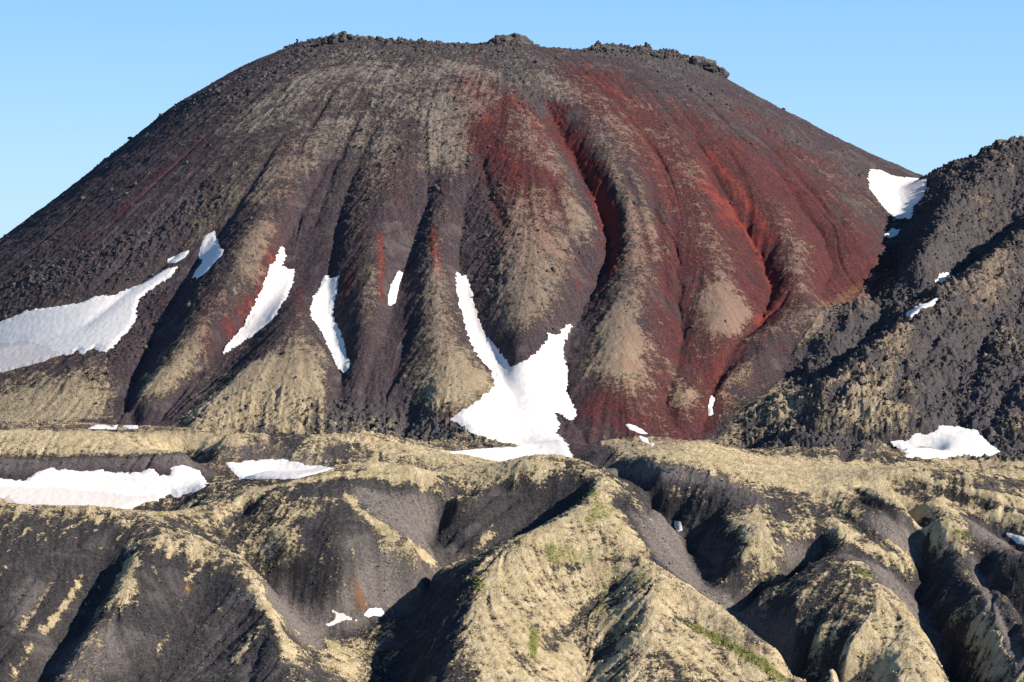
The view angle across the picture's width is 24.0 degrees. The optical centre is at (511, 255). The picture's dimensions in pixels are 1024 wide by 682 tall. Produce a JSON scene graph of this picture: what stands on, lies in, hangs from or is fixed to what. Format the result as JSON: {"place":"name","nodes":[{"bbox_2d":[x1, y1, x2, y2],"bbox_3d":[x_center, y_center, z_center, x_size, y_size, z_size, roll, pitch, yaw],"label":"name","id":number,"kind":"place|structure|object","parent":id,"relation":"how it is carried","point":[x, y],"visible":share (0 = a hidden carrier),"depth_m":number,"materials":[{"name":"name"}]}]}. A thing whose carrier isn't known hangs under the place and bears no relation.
{"place":"outdoors","nodes":[
{"label":"outdoors","id":0,"kind":"place"},
{"bbox_2d":[0,31,923,444],"bbox_3d":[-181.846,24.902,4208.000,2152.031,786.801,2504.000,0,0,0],"label":"volcano","id":1,"kind":"structure","parent":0,"point":[700,233],"depth_m":3369.16,"materials":[{"name":"volcanic rock"},{"name":"scoria"},{"name":"moss"}]},
{"bbox_2d":[0,266,177,372],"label":"snow patch","id":2,"kind":"object","parent":1,"relation":"on","point":[103,323],"visible":1,"depth_m":3327.47,"materials":[{"name":"white snow"}]},
{"bbox_2d":[168,250,188,263],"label":"snow patch","id":3,"kind":"object","parent":1,"relation":"on","point":[178,257],"visible":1,"depth_m":3392.43,"materials":[{"name":"white snow"}]},
{"bbox_2d":[192,231,223,278],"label":"snow patch","id":4,"kind":"object","parent":1,"relation":"on","point":[211,252],"visible":1,"depth_m":3361.36,"materials":[{"name":"white snow"}]},
{"bbox_2d":[223,247,293,352],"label":"snow patch","id":5,"kind":"object","parent":1,"relation":"on","point":[277,284],"visible":1,"depth_m":3248.71,"materials":[{"name":"white snow"}]},
{"bbox_2d":[310,275,350,372],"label":"snow patch","id":6,"kind":"object","parent":1,"relation":"on","point":[322,310],"visible":1,"depth_m":3193.92,"materials":[{"name":"white snow"}]},
{"bbox_2d":[321,33,367,44],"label":"rock outcrop","id":7,"kind":"object","parent":1,"relation":"on","point":[331,39],"visible":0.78,"depth_m":3882.55,"materials":[{"name":"grey stone"}]},
{"bbox_2d":[388,271,402,305],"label":"snow patch","id":8,"kind":"object","parent":1,"relation":"on","point":[393,293],"visible":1,"depth_m":3230.05,"materials":[{"name":"white snow"}]},
{"bbox_2d":[3,31,891,440],"bbox_3d":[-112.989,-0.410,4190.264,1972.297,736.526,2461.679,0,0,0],"label":"rim rubble","id":9,"kind":"object","parent":1,"relation":"on","point":[377,423],"visible":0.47,"depth_m":3475.76,"materials":[{"name":"stone"}]},
{"bbox_2d":[2,175,981,462],"bbox_3d":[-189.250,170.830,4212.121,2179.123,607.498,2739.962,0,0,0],"label":"boulder field","id":10,"kind":"structure","parent":1,"relation":"on","point":[476,435],"depth_m":2906.00,"materials":[{"name":"black stone"}]},
{"bbox_2d":[488,33,533,45],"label":"rock outcrop","id":11,"kind":"object","parent":1,"relation":"on","point":[526,40],"visible":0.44,"depth_m":3830.98,"materials":[{"name":"grey stone"}]},
{"bbox_2d":[587,43,625,52],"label":"rock outcrop","id":12,"kind":"object","parent":1,"relation":"on","point":[610,47],"visible":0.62,"depth_m":3849.76,"materials":[{"name":"grey stone"}]},
{"bbox_2d":[626,424,647,433],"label":"snow patch","id":13,"kind":"object","parent":1,"relation":"on","point":[635,428],"visible":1,"depth_m":2981.33,"materials":[{"name":"white snow"}]},
{"bbox_2d":[631,47,669,58],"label":"rock outcrop","id":14,"kind":"object","parent":1,"relation":"on","point":[661,54],"visible":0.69,"depth_m":3870.72,"materials":[{"name":"grey stone"}]},
{"bbox_2d":[682,55,716,72],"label":"rock outcrop","id":15,"kind":"object","parent":1,"relation":"on","point":[708,64],"visible":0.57,"depth_m":3943.74,"materials":[{"name":"grey stone"}]},
{"bbox_2d":[708,395,714,415],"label":"snow patch","id":16,"kind":"object","parent":1,"relation":"on","point":[710,405],"visible":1,"depth_m":3054.79,"materials":[{"name":"white snow"}]},
{"bbox_2d":[715,66,729,77],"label":"rock outcrop","id":17,"kind":"object","parent":1,"relation":"on","point":[722,71],"visible":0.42,"depth_m":4027.72,"materials":[{"name":"grey stone"}]},
{"bbox_2d":[884,228,899,237],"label":"snow patch","id":18,"kind":"object","parent":1,"relation":"on","point":[892,232],"visible":1,"depth_m":3569.23,"materials":[{"name":"white snow"}]},
{"bbox_2d":[867,169,926,218],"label":"snow patch","id":19,"kind":"object","parent":1,"relation":"on","point":[897,197],"visible":1,"depth_m":3698.61,"materials":[{"name":"white snow"}]},
{"bbox_2d":[0,454,1023,681],"bbox_3d":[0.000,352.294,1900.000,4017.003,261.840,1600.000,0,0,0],"label":"hills","id":20,"kind":"structure","parent":0,"point":[297,573],"depth_m":2457.80,"materials":[{"name":"grey soil"}]},
{"bbox_2d":[326,610,356,625],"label":"snow patch","id":21,"kind":"object","parent":20,"relation":"on","point":[340,617],"visible":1,"depth_m":2467.39,"materials":[{"name":"white snow"}]},
{"bbox_2d":[364,608,384,616],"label":"snow patch","id":22,"kind":"object","parent":20,"relation":"on","point":[370,612],"visible":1,"depth_m":2479.87,"materials":[{"name":"white snow"}]},
{"bbox_2d":[0,431,1023,681],"bbox_3d":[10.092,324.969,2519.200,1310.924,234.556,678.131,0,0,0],"label":"cinder stones","id":23,"kind":"object","parent":20,"relation":"on","point":[466,575],"visible":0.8,"depth_m":2471.63,"materials":[{"name":"black stone"}]},
{"bbox_2d":[158,472,982,681],"bbox_3d":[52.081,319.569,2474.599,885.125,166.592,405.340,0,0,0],"label":"green moss","id":24,"kind":"object","parent":20,"relation":"on","point":[698,627],"visible":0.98,"depth_m":2347.54,"materials":[{"name":"green plant"}]},
{"bbox_2d":[674,521,682,530],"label":"snow patch","id":25,"kind":"object","parent":20,"relation":"on","point":[678,525],"visible":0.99,"depth_m":2630.25,"materials":[{"name":"white snow"}]},
{"bbox_2d":[1006,533,1023,544],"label":"snow patch","id":26,"kind":"object","parent":20,"relation":"on","point":[1017,539],"visible":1,"depth_m":2566.12,"materials":[{"name":"white snow"}]},
{"bbox_2d":[0,419,1023,496],"bbox_3d":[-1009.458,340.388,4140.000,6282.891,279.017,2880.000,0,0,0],"label":"plateau","id":27,"kind":"structure","parent":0,"point":[30,459],"depth_m":2797.52,"materials":[{"name":"beige soil"}]},
{"bbox_2d":[0,465,207,508],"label":"snow patch","id":28,"kind":"object","parent":27,"relation":"on","point":[101,487],"visible":0.77,"depth_m":2716.21,"materials":[{"name":"white snow"}]},
{"bbox_2d":[88,424,137,428],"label":"snow patch","id":29,"kind":"object","parent":27,"relation":"on","point":[97,426],"visible":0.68,"depth_m":2880.26,"materials":[{"name":"white snow"}]},
{"bbox_2d":[226,459,333,479],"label":"snow patch","id":30,"kind":"object","parent":27,"relation":"on","point":[282,469],"visible":0.87,"depth_m":2747.75,"materials":[{"name":"white snow"}]},
{"bbox_2d":[0,219,1023,681],"bbox_3d":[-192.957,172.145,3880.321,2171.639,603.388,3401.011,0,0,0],"label":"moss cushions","id":31,"kind":"object","parent":27,"relation":"on","point":[524,547],"visible":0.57,"depth_m":2515.69,"materials":[{"name":"plant"}]},
{"bbox_2d":[450,272,576,461],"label":"snow patch","id":32,"kind":"object","parent":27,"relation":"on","point":[520,404],"visible":0.91,"depth_m":3031.28,"materials":[{"name":"white snow"}]},
{"bbox_2d":[639,436,654,445],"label":"snow patch","id":33,"kind":"object","parent":27,"relation":"on","point":[644,439],"visible":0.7,"depth_m":2962.37,"materials":[{"name":"white snow"}]},
{"bbox_2d":[891,425,999,458],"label":"snow patch","id":34,"kind":"object","parent":27,"relation":"on","point":[943,441],"visible":0.98,"depth_m":2908.96,"materials":[{"name":"white snow"}]},
{"bbox_2d":[0,0,1023,237],"label":"sky","id":35,"kind":"structure","parent":0,"point":[918,86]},
{"bbox_2d":[713,135,1023,459],"bbox_3d":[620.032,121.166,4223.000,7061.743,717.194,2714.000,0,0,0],"label":"lava ridge","id":36,"kind":"structure","parent":0,"point":[869,405],"depth_m":3127.52,"materials":[{"name":"volcanic rock"},{"name":"moss"}]},
{"bbox_2d":[726,136,1023,461],"bbox_3d":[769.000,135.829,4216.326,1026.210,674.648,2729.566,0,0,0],"label":"lava rubble","id":37,"kind":"object","parent":36,"relation":"on","point":[858,371],"visible":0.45,"depth_m":3153.96,"materials":[{"name":"black stone"}]},
{"bbox_2d":[906,298,937,317],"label":"snow patch","id":38,"kind":"object","parent":36,"relation":"on","point":[914,311],"visible":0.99,"depth_m":3169.05,"materials":[{"name":"white snow"}]},
{"bbox_2d":[935,272,949,282],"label":"snow patch","id":39,"kind":"object","parent":36,"relation":"on","point":[942,277],"visible":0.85,"depth_m":3353.30,"materials":[{"name":"white snow"}]}
]}

